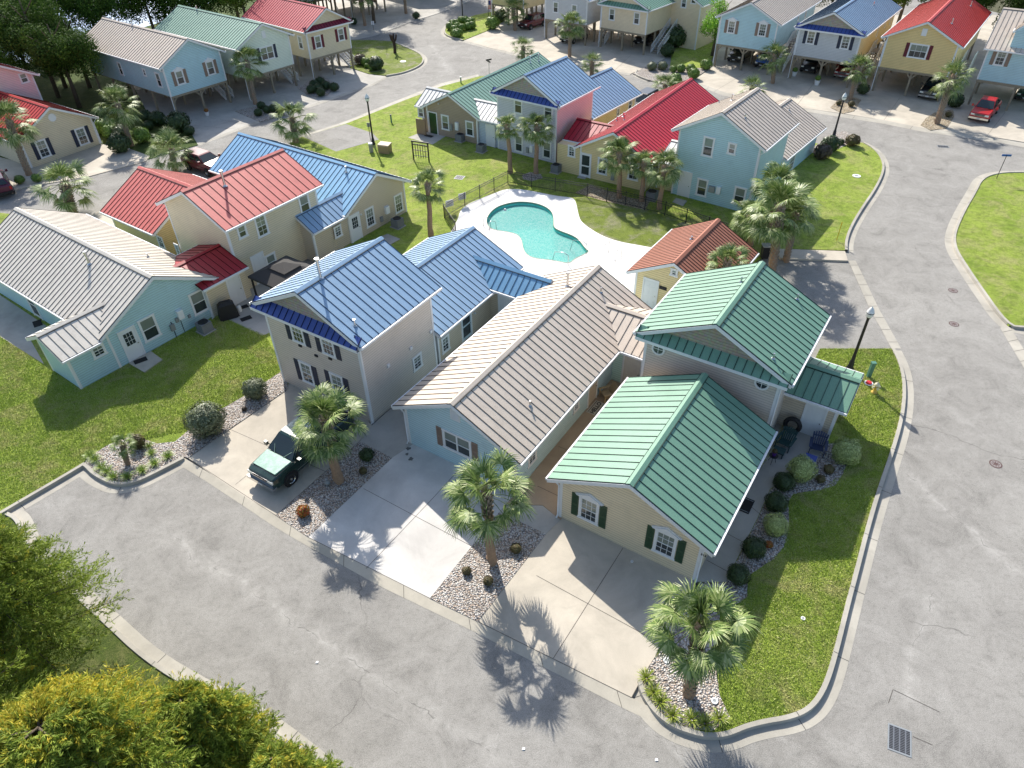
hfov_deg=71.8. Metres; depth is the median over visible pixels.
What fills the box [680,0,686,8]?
window
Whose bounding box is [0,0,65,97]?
tree
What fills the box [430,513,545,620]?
gravel bed
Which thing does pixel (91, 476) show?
kerb
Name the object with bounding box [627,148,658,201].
palm tree
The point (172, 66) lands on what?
stilt house
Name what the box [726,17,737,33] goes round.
window
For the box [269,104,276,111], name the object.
shrub
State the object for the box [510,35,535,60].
palm tree
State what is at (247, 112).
gravel bed
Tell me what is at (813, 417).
door
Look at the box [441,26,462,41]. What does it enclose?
kerb
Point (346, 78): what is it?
driveway
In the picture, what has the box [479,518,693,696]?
driveway
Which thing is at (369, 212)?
window
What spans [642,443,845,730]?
gravel bed
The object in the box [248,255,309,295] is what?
gazebo
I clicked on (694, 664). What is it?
palm tree
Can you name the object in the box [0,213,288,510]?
lawn
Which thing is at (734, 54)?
parked car
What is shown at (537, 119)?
palm tree
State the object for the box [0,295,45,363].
path
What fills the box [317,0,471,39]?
driveway
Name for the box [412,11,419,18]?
shrub
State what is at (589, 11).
stilt house
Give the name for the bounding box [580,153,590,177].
door
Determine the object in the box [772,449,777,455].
flower pot
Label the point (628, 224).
lawn
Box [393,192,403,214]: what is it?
window
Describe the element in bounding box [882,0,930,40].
tree
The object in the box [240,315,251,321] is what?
doormat
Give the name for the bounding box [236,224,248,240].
window
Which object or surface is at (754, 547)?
shrub
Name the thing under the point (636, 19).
window
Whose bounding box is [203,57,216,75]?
window
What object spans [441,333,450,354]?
window
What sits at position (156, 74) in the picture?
window
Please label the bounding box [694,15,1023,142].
driveway
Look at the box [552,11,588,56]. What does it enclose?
palm tree
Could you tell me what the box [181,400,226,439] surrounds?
shrub
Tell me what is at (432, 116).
door
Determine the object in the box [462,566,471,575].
shrub
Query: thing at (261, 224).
window
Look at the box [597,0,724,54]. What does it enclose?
stilt house
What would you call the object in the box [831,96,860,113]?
gravel bed
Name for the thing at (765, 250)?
waste bin
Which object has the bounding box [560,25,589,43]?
parked car
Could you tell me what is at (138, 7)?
tree
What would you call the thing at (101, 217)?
driveway
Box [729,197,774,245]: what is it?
palm tree
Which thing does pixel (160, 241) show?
window
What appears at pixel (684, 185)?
door
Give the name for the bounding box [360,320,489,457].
walkway
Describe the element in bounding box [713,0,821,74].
stilt house
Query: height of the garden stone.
0.420 m
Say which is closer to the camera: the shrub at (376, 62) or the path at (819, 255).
the path at (819, 255)
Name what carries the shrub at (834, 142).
on the gravel bed at (842, 135)
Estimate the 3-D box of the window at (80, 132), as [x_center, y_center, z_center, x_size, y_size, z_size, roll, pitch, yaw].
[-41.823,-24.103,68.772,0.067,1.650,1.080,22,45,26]
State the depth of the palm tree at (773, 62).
80.89 m
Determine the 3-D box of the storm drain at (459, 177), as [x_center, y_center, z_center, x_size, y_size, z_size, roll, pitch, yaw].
[-4.670,-18.373,62.866,0.800,0.013,0.800,12,41,15]
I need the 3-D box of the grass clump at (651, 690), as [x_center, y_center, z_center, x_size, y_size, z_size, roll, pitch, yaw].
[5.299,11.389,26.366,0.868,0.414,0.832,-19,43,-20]
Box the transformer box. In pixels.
[377,141,391,153]
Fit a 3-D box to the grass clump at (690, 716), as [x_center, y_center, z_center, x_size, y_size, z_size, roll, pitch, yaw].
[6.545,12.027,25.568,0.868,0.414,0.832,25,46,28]
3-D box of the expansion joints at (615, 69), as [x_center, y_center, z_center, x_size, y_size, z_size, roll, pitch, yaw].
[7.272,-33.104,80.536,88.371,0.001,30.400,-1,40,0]
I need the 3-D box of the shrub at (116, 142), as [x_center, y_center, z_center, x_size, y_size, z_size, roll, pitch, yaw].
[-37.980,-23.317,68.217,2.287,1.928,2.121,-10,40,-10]
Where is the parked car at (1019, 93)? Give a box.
[1014,88,1023,98]
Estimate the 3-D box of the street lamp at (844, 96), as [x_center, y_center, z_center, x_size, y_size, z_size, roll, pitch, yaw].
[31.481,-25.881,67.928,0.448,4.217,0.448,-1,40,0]
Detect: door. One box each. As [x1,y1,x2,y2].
[27,299,40,317]
[119,327,144,360]
[227,275,244,304]
[251,253,264,283]
[350,213,361,241]
[429,112,436,133]
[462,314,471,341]
[486,124,493,146]
[499,295,510,311]
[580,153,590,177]
[588,381,596,405]
[622,356,640,382]
[642,279,657,308]
[678,172,690,196]
[800,404,825,437]
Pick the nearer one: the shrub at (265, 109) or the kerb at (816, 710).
the kerb at (816, 710)
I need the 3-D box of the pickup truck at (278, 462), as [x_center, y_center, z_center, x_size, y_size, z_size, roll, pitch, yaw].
[-10.686,2.952,35.897,2.520,1.895,5.795,21,45,25]
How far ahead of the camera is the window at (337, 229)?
52.08 m
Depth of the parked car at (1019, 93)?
76.04 m
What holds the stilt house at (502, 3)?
on the road
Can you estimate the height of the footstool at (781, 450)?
0.360 m
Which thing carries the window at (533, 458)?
in the house at (525, 377)
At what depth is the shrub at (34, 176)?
63.10 m
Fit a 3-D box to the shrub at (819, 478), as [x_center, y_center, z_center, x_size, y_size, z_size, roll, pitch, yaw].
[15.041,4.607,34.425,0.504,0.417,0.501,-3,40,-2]
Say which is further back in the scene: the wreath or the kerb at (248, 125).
the kerb at (248, 125)
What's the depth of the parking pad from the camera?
70.75 m
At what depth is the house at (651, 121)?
62.21 m
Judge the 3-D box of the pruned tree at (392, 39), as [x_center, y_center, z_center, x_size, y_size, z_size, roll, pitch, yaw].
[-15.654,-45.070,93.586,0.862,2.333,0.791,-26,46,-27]
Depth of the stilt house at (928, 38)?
76.24 m
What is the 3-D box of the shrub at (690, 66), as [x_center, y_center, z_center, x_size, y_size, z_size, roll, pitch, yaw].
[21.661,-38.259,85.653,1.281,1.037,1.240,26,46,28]
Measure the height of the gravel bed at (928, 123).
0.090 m
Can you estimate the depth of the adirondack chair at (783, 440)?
36.15 m
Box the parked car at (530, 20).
[518,12,544,29]
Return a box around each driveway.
[0,144,148,189]
[90,211,114,226]
[133,52,385,143]
[188,384,371,514]
[309,444,531,597]
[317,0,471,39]
[465,4,677,73]
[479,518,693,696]
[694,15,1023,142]
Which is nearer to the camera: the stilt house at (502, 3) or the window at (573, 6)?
the window at (573, 6)
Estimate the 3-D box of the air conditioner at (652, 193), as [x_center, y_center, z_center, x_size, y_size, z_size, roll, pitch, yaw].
[11.639,-15.715,58.768,1.000,0.750,1.000,21,45,25]
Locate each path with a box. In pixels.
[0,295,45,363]
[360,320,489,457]
[499,505,559,533]
[507,379,620,519]
[692,423,824,582]
[778,249,847,261]
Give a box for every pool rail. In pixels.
[483,217,496,229]
[552,240,586,260]
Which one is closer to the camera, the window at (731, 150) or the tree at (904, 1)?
the window at (731, 150)
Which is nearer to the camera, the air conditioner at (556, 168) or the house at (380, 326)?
the house at (380, 326)
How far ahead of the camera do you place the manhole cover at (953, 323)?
44.77 m
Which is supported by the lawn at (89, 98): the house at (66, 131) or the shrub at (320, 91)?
the house at (66, 131)
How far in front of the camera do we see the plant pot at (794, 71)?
84.00 m
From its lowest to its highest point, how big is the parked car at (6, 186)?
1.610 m
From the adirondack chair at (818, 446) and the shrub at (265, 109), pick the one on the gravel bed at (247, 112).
the shrub at (265, 109)
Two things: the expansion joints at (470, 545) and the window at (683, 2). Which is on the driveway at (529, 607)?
the expansion joints at (470, 545)
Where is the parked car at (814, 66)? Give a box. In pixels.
[800,59,825,73]
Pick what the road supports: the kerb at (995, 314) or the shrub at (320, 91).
the kerb at (995, 314)
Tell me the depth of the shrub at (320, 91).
80.44 m
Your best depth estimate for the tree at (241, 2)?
92.49 m
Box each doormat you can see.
[32,319,42,327]
[133,356,147,363]
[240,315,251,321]
[586,400,604,415]
[739,497,754,513]
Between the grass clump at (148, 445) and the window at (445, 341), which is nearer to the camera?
the grass clump at (148, 445)
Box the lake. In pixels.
[12,1,175,60]
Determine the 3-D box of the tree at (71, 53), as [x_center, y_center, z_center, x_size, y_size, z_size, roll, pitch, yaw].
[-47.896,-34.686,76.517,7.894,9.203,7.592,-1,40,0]
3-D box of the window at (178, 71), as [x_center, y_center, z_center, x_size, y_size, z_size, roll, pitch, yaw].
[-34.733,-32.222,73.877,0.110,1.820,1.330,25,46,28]
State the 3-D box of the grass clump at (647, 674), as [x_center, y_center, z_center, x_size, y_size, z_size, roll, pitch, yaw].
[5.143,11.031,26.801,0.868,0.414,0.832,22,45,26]
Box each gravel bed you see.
[85,372,287,481]
[235,106,284,121]
[276,441,391,536]
[298,75,334,96]
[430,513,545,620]
[522,172,541,180]
[575,185,649,209]
[633,65,708,85]
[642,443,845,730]
[814,131,858,158]
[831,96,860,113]
[921,109,953,130]
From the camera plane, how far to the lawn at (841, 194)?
62.22 m
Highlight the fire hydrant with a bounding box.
[871,382,880,393]
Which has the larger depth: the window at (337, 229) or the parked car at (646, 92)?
the parked car at (646, 92)
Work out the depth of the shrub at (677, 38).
92.93 m
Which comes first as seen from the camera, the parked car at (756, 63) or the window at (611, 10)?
the parked car at (756, 63)
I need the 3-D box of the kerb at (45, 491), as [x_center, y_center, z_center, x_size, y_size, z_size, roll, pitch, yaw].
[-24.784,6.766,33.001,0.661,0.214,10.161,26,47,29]
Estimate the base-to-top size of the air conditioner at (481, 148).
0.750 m
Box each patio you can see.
[230,284,271,335]
[408,132,444,144]
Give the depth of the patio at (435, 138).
70.39 m
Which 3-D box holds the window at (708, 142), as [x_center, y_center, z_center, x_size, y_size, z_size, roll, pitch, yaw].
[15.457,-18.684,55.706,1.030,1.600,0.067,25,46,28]
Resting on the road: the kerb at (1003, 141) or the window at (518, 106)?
the kerb at (1003, 141)
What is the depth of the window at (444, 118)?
69.68 m
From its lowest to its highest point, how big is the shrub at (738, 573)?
0.886 m
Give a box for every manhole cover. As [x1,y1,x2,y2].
[948,288,957,292]
[949,321,958,326]
[989,460,1002,467]
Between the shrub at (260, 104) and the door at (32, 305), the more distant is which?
the shrub at (260, 104)
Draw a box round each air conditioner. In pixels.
[195,318,215,336]
[390,215,405,229]
[454,132,464,142]
[475,142,487,153]
[549,162,561,174]
[645,188,658,202]
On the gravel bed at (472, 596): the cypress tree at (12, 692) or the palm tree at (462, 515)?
the palm tree at (462, 515)
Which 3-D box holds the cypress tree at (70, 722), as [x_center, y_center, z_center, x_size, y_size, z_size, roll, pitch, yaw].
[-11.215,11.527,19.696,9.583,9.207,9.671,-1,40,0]
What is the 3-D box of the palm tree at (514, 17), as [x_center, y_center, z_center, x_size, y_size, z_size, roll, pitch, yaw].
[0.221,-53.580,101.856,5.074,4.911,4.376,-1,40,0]
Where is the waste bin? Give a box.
[760,243,770,258]
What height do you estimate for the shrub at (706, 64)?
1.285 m
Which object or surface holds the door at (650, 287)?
in the pool house at (663, 265)
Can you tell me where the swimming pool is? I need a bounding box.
[451,189,650,292]
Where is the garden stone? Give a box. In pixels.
[324,478,329,485]
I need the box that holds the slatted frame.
[411,140,429,161]
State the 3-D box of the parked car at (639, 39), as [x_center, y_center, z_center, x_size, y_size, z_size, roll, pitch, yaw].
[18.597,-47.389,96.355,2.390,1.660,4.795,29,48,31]
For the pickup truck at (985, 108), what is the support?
on the driveway at (911, 108)
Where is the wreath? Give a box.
[783,416,801,431]
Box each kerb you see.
[0,463,83,514]
[5,510,339,767]
[80,456,184,493]
[179,458,664,726]
[198,77,386,145]
[300,75,477,136]
[386,42,426,77]
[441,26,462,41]
[462,40,630,74]
[632,348,913,752]
[633,69,649,81]
[698,83,1023,146]
[845,142,888,252]
[849,261,900,348]
[945,171,1023,333]
[1000,326,1023,366]
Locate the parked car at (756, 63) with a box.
[754,51,778,68]
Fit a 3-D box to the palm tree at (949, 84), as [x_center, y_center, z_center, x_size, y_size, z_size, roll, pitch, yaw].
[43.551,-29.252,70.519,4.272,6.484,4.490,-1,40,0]
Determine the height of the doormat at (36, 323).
0.015 m
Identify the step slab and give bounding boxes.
[129,351,162,372]
[382,234,399,244]
[673,198,686,205]
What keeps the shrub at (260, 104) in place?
on the gravel bed at (247, 112)
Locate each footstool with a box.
[774,445,785,458]
[805,452,816,463]
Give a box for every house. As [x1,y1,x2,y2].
[0,63,101,167]
[0,207,218,388]
[85,17,233,111]
[99,148,323,318]
[153,5,298,100]
[208,132,411,261]
[241,0,356,79]
[249,208,552,424]
[295,0,332,10]
[318,0,385,17]
[391,264,652,488]
[414,52,549,147]
[485,55,642,162]
[491,0,544,24]
[544,0,613,45]
[545,261,863,581]
[557,78,718,191]
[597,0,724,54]
[625,218,759,308]
[655,87,826,210]
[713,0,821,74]
[787,0,902,87]
[870,0,991,101]
[967,7,1023,110]
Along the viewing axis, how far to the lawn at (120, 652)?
27.87 m
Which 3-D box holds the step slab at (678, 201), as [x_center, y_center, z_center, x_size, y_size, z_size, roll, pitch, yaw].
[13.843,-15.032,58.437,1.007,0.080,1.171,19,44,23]
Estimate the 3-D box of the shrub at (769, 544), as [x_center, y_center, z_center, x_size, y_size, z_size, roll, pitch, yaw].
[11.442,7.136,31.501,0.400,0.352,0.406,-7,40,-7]
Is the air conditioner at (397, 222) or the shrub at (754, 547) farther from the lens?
the air conditioner at (397, 222)
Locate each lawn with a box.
[0,0,255,158]
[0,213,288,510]
[0,515,276,762]
[289,76,881,318]
[350,40,421,75]
[445,11,502,40]
[576,198,690,246]
[657,349,901,731]
[670,42,712,67]
[956,173,1023,326]
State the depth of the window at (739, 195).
56.21 m
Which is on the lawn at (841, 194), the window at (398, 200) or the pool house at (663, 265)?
the pool house at (663, 265)
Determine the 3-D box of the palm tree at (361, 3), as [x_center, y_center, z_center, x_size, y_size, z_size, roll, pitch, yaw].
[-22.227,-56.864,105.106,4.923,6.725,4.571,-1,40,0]
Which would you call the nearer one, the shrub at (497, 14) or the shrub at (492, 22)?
the shrub at (492, 22)
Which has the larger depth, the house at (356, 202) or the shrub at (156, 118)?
the shrub at (156, 118)
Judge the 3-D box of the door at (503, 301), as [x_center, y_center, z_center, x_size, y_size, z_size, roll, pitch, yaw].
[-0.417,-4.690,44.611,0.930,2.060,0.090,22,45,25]
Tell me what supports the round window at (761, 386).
in the house at (662, 459)
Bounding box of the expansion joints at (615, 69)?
[197,55,1003,136]
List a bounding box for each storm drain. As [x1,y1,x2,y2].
[454,175,464,179]
[887,723,911,757]
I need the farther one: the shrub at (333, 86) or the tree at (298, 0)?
the tree at (298, 0)
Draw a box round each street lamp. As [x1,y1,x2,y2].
[365,93,375,144]
[832,92,846,135]
[846,306,874,369]
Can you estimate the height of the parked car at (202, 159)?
1.660 m
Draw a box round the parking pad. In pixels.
[304,124,378,150]
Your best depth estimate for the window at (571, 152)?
61.90 m
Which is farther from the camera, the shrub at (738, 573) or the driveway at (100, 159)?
the driveway at (100, 159)
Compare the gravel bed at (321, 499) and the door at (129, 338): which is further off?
the door at (129, 338)
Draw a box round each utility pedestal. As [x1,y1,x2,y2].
[368,142,373,152]
[866,361,876,376]
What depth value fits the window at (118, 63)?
77.22 m
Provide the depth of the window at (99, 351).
40.78 m
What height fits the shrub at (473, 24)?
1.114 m
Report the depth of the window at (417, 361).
40.00 m
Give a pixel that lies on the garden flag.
(489, 3)
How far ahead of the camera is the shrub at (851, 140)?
66.70 m
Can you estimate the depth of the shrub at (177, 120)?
71.59 m
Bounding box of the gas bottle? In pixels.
[236,304,241,312]
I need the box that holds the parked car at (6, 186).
[0,168,14,195]
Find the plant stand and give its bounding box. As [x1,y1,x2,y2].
[769,452,777,462]
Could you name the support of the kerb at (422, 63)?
on the road
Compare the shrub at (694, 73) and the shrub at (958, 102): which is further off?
the shrub at (694, 73)
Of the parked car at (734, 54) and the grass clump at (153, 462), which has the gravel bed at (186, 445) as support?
the grass clump at (153, 462)
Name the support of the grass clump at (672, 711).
on the gravel bed at (701, 702)
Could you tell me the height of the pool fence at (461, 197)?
1.210 m
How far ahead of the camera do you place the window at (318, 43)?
83.76 m
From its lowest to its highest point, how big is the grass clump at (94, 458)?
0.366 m
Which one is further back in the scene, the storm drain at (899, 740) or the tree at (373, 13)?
the tree at (373, 13)
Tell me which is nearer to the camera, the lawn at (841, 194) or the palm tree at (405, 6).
the lawn at (841, 194)
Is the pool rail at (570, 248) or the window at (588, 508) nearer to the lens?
the window at (588, 508)
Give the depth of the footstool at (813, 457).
35.28 m
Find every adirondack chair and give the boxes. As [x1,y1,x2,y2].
[598,381,617,402]
[774,426,798,453]
[808,431,828,457]
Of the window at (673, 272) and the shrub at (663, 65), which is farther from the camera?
the shrub at (663, 65)
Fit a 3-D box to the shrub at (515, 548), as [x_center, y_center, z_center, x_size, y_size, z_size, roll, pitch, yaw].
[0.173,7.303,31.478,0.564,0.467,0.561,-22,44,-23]
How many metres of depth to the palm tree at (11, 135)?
62.70 m
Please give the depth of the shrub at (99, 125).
71.78 m
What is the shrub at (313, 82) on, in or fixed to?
on the gravel bed at (304, 90)
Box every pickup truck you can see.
[247,407,354,491]
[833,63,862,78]
[918,77,947,99]
[968,95,1001,122]
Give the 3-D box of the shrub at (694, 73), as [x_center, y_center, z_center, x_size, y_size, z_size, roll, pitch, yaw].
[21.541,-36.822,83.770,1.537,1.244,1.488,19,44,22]
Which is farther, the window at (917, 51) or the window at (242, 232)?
the window at (917, 51)
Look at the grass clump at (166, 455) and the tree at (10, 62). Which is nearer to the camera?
the grass clump at (166, 455)
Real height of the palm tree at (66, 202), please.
4.710 m
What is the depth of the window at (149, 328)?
42.86 m
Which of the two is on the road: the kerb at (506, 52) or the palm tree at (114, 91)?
the kerb at (506, 52)
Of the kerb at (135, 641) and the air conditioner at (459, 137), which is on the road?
the kerb at (135, 641)
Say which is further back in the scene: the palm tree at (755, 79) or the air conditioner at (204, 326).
the palm tree at (755, 79)
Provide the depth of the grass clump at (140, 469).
35.58 m
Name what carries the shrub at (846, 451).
on the gravel bed at (701, 702)
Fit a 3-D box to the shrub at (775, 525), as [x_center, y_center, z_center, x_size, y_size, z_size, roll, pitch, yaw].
[11.900,6.354,31.882,1.118,1.083,1.116,-8,40,-8]
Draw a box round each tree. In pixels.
[0,0,28,70]
[0,0,46,74]
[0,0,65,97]
[0,48,34,71]
[0,96,42,175]
[0,513,133,708]
[0,638,79,718]
[0,659,289,767]
[10,0,70,87]
[18,19,103,107]
[29,158,99,212]
[40,0,132,29]
[47,13,91,87]
[91,84,140,146]
[109,431,136,465]
[122,0,174,28]
[143,127,192,171]
[146,0,224,19]
[149,674,303,767]
[215,0,253,13]
[216,0,248,17]
[228,45,271,104]
[247,737,352,767]
[251,0,314,3]
[269,101,319,142]
[291,381,368,484]
[350,0,372,25]
[371,0,375,22]
[389,33,396,52]
[403,0,407,13]
[407,167,447,236]
[440,448,538,566]
[492,112,521,172]
[498,0,529,30]
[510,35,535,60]
[516,111,555,173]
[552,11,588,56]
[580,49,603,74]
[596,135,641,198]
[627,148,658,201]
[639,577,763,699]
[643,145,684,209]
[651,73,680,90]
[699,0,731,56]
[705,242,751,269]
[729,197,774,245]
[737,174,821,271]
[739,73,767,92]
[748,160,800,227]
[756,39,790,83]
[771,196,821,262]
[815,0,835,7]
[840,53,876,99]
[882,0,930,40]
[896,1,906,22]
[929,57,974,123]
[975,0,998,9]
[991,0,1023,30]
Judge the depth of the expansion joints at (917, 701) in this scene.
26.20 m
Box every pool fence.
[443,171,507,230]
[507,170,747,240]
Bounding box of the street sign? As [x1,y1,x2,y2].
[996,154,1011,178]
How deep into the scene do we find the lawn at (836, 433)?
30.04 m
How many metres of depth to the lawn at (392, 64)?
93.38 m
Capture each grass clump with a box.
[81,450,96,459]
[86,453,101,462]
[93,460,106,471]
[98,463,114,475]
[105,469,119,481]
[120,469,134,481]
[134,464,149,474]
[142,441,154,449]
[144,447,155,455]
[147,457,161,466]
[160,450,173,460]
[637,666,657,685]
[643,681,665,700]
[652,690,671,711]
[663,703,683,726]
[682,707,704,728]
[694,711,716,733]
[707,707,731,727]
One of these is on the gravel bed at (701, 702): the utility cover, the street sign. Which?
the utility cover
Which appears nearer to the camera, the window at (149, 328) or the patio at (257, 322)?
the window at (149, 328)
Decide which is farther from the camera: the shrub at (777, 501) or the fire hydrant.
the fire hydrant
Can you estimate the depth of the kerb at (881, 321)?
46.41 m
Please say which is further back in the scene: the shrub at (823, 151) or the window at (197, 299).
the shrub at (823, 151)
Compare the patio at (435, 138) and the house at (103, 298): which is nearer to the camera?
the house at (103, 298)
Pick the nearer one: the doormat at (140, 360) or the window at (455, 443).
the window at (455, 443)
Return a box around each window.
[18,72,29,83]
[34,138,52,158]
[73,126,90,145]
[90,342,108,360]
[116,61,124,75]
[136,313,162,343]
[154,72,162,87]
[155,235,166,249]
[172,67,186,85]
[173,243,180,254]
[187,289,208,316]
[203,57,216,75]
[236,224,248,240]
[254,215,269,238]
[259,44,275,60]
[264,251,276,264]
[289,326,306,346]
[297,35,303,49]
[298,194,310,212]
[298,360,315,386]
[314,35,322,48]
[319,338,336,359]
[328,371,345,394]
[333,223,342,239]
[337,27,345,41]
[364,205,375,228]
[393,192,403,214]
[412,351,423,372]
[417,108,424,117]
[441,114,449,130]
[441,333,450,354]
[441,428,471,460]
[465,120,473,136]
[513,101,522,114]
[514,135,522,152]
[527,450,537,468]
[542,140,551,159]
[543,107,552,121]
[552,1,558,13]
[567,145,575,157]
[571,4,576,11]
[573,400,579,414]
[575,492,603,526]
[596,157,607,175]
[608,8,614,20]
[616,107,619,116]
[627,161,639,181]
[628,100,632,109]
[633,12,639,24]
[651,525,682,560]
[652,345,664,355]
[669,268,678,277]
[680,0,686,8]
[695,177,708,197]
[700,136,715,157]
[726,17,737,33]
[726,142,737,155]
[731,186,746,204]
[754,381,769,389]
[757,20,769,36]
[789,155,795,169]
[805,31,816,44]
[839,36,850,49]
[906,43,929,59]
[992,52,1007,66]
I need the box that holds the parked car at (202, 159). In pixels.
[180,147,219,176]
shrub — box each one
[14,175,24,183]
[30,173,41,181]
[94,118,111,133]
[100,125,114,137]
[106,132,131,152]
[112,124,123,134]
[128,434,144,449]
[130,127,150,142]
[138,109,150,121]
[142,120,153,129]
[148,110,164,125]
[164,110,191,131]
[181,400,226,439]
[183,125,194,134]
[241,376,268,399]
[253,108,262,115]
[256,101,265,108]
[262,105,270,112]
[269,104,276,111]
[295,504,309,517]
[306,84,315,93]
[309,80,318,84]
[315,76,324,83]
[315,87,325,95]
[321,80,330,89]
[329,82,338,90]
[354,54,365,64]
[358,447,374,461]
[359,467,366,474]
[361,57,368,65]
[368,55,383,69]
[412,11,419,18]
[446,22,452,29]
[449,28,463,36]
[457,16,463,22]
[458,23,465,30]
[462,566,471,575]
[464,22,471,29]
[470,21,475,28]
[483,575,493,585]
[485,15,499,28]
[494,9,506,21]
[509,543,521,553]
[646,61,656,70]
[657,61,668,69]
[660,43,674,56]
[661,23,686,47]
[668,73,682,85]
[669,65,676,71]
[677,63,685,72]
[686,63,694,71]
[687,67,699,78]
[700,58,712,69]
[726,562,752,586]
[740,535,766,559]
[762,512,789,537]
[763,490,788,514]
[766,540,773,548]
[772,471,796,492]
[785,453,818,483]
[813,143,832,159]
[815,474,825,482]
[820,135,841,151]
[822,464,834,473]
[831,436,862,466]
[845,134,860,146]
[848,101,854,106]
[856,83,870,93]
[945,111,952,116]
[947,93,964,107]
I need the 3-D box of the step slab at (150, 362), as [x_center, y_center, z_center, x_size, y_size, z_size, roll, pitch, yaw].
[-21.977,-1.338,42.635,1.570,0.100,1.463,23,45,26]
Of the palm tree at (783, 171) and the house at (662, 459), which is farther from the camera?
the palm tree at (783, 171)
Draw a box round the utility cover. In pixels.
[711,697,717,704]
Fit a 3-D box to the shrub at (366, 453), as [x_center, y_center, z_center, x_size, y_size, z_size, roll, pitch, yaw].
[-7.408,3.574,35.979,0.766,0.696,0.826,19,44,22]
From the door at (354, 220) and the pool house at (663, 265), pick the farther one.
the door at (354, 220)
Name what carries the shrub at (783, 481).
on the gravel bed at (701, 702)
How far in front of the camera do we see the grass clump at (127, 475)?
35.26 m
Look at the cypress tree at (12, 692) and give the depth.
22.50 m
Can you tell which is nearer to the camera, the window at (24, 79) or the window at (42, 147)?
the window at (42, 147)
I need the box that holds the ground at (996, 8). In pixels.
[981,0,1023,12]
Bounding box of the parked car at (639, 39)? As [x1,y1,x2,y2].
[633,30,659,45]
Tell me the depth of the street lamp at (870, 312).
39.69 m
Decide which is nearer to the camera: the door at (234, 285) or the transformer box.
the door at (234, 285)
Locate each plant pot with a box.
[204,108,208,115]
[792,67,797,76]
[814,75,820,85]
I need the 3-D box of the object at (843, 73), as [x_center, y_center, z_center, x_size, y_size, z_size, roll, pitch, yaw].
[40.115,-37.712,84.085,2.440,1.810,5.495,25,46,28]
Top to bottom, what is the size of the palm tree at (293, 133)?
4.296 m
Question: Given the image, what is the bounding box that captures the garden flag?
[488,0,490,15]
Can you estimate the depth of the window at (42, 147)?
66.29 m
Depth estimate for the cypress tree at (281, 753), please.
19.15 m
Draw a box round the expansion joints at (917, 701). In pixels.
[888,689,938,744]
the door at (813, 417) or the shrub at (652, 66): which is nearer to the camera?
the door at (813, 417)
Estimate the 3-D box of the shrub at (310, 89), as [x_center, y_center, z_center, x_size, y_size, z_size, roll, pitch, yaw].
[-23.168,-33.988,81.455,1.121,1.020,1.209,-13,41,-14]
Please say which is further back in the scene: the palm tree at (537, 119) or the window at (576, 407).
the palm tree at (537, 119)
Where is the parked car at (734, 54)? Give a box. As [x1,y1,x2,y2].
[727,48,754,62]
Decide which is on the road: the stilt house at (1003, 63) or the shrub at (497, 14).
the stilt house at (1003, 63)
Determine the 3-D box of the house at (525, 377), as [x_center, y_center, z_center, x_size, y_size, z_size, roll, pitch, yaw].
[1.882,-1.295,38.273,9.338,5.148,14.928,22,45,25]
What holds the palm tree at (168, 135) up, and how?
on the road
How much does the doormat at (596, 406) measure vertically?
0.022 m
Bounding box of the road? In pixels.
[0,0,1023,767]
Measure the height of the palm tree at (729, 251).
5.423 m
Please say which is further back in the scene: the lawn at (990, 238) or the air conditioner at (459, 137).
the air conditioner at (459, 137)
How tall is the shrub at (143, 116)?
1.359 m
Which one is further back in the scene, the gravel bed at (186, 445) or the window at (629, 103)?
the window at (629, 103)
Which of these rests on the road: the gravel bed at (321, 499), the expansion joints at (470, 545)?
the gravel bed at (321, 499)
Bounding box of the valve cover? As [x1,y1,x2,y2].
[864,380,872,385]
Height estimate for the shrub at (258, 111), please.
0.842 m
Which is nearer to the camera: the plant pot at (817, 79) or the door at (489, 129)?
the door at (489, 129)
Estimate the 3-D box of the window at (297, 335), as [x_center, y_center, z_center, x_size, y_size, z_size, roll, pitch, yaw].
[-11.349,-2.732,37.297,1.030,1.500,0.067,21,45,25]
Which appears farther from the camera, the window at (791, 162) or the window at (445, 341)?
the window at (791, 162)
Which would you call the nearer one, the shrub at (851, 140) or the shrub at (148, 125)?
the shrub at (851, 140)
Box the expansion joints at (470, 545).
[190,429,649,697]
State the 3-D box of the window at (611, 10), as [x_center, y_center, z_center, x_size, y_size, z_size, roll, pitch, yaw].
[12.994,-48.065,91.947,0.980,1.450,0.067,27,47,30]
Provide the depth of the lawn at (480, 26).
103.73 m
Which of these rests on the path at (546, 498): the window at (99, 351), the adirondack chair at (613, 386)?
the adirondack chair at (613, 386)
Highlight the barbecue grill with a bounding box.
[217,299,239,321]
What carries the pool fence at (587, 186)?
on the lawn at (841, 194)
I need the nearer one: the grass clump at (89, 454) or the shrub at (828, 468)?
the shrub at (828, 468)
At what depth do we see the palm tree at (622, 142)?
57.53 m
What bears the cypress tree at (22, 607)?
on the lawn at (120, 652)
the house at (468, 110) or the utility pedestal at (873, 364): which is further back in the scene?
the house at (468, 110)
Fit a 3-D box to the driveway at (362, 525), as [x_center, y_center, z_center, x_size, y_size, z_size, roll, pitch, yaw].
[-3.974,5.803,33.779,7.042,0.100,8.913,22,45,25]
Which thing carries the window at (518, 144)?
in the house at (565, 91)
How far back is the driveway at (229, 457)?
36.59 m
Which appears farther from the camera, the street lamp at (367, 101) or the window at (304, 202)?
the street lamp at (367, 101)
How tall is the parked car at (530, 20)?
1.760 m

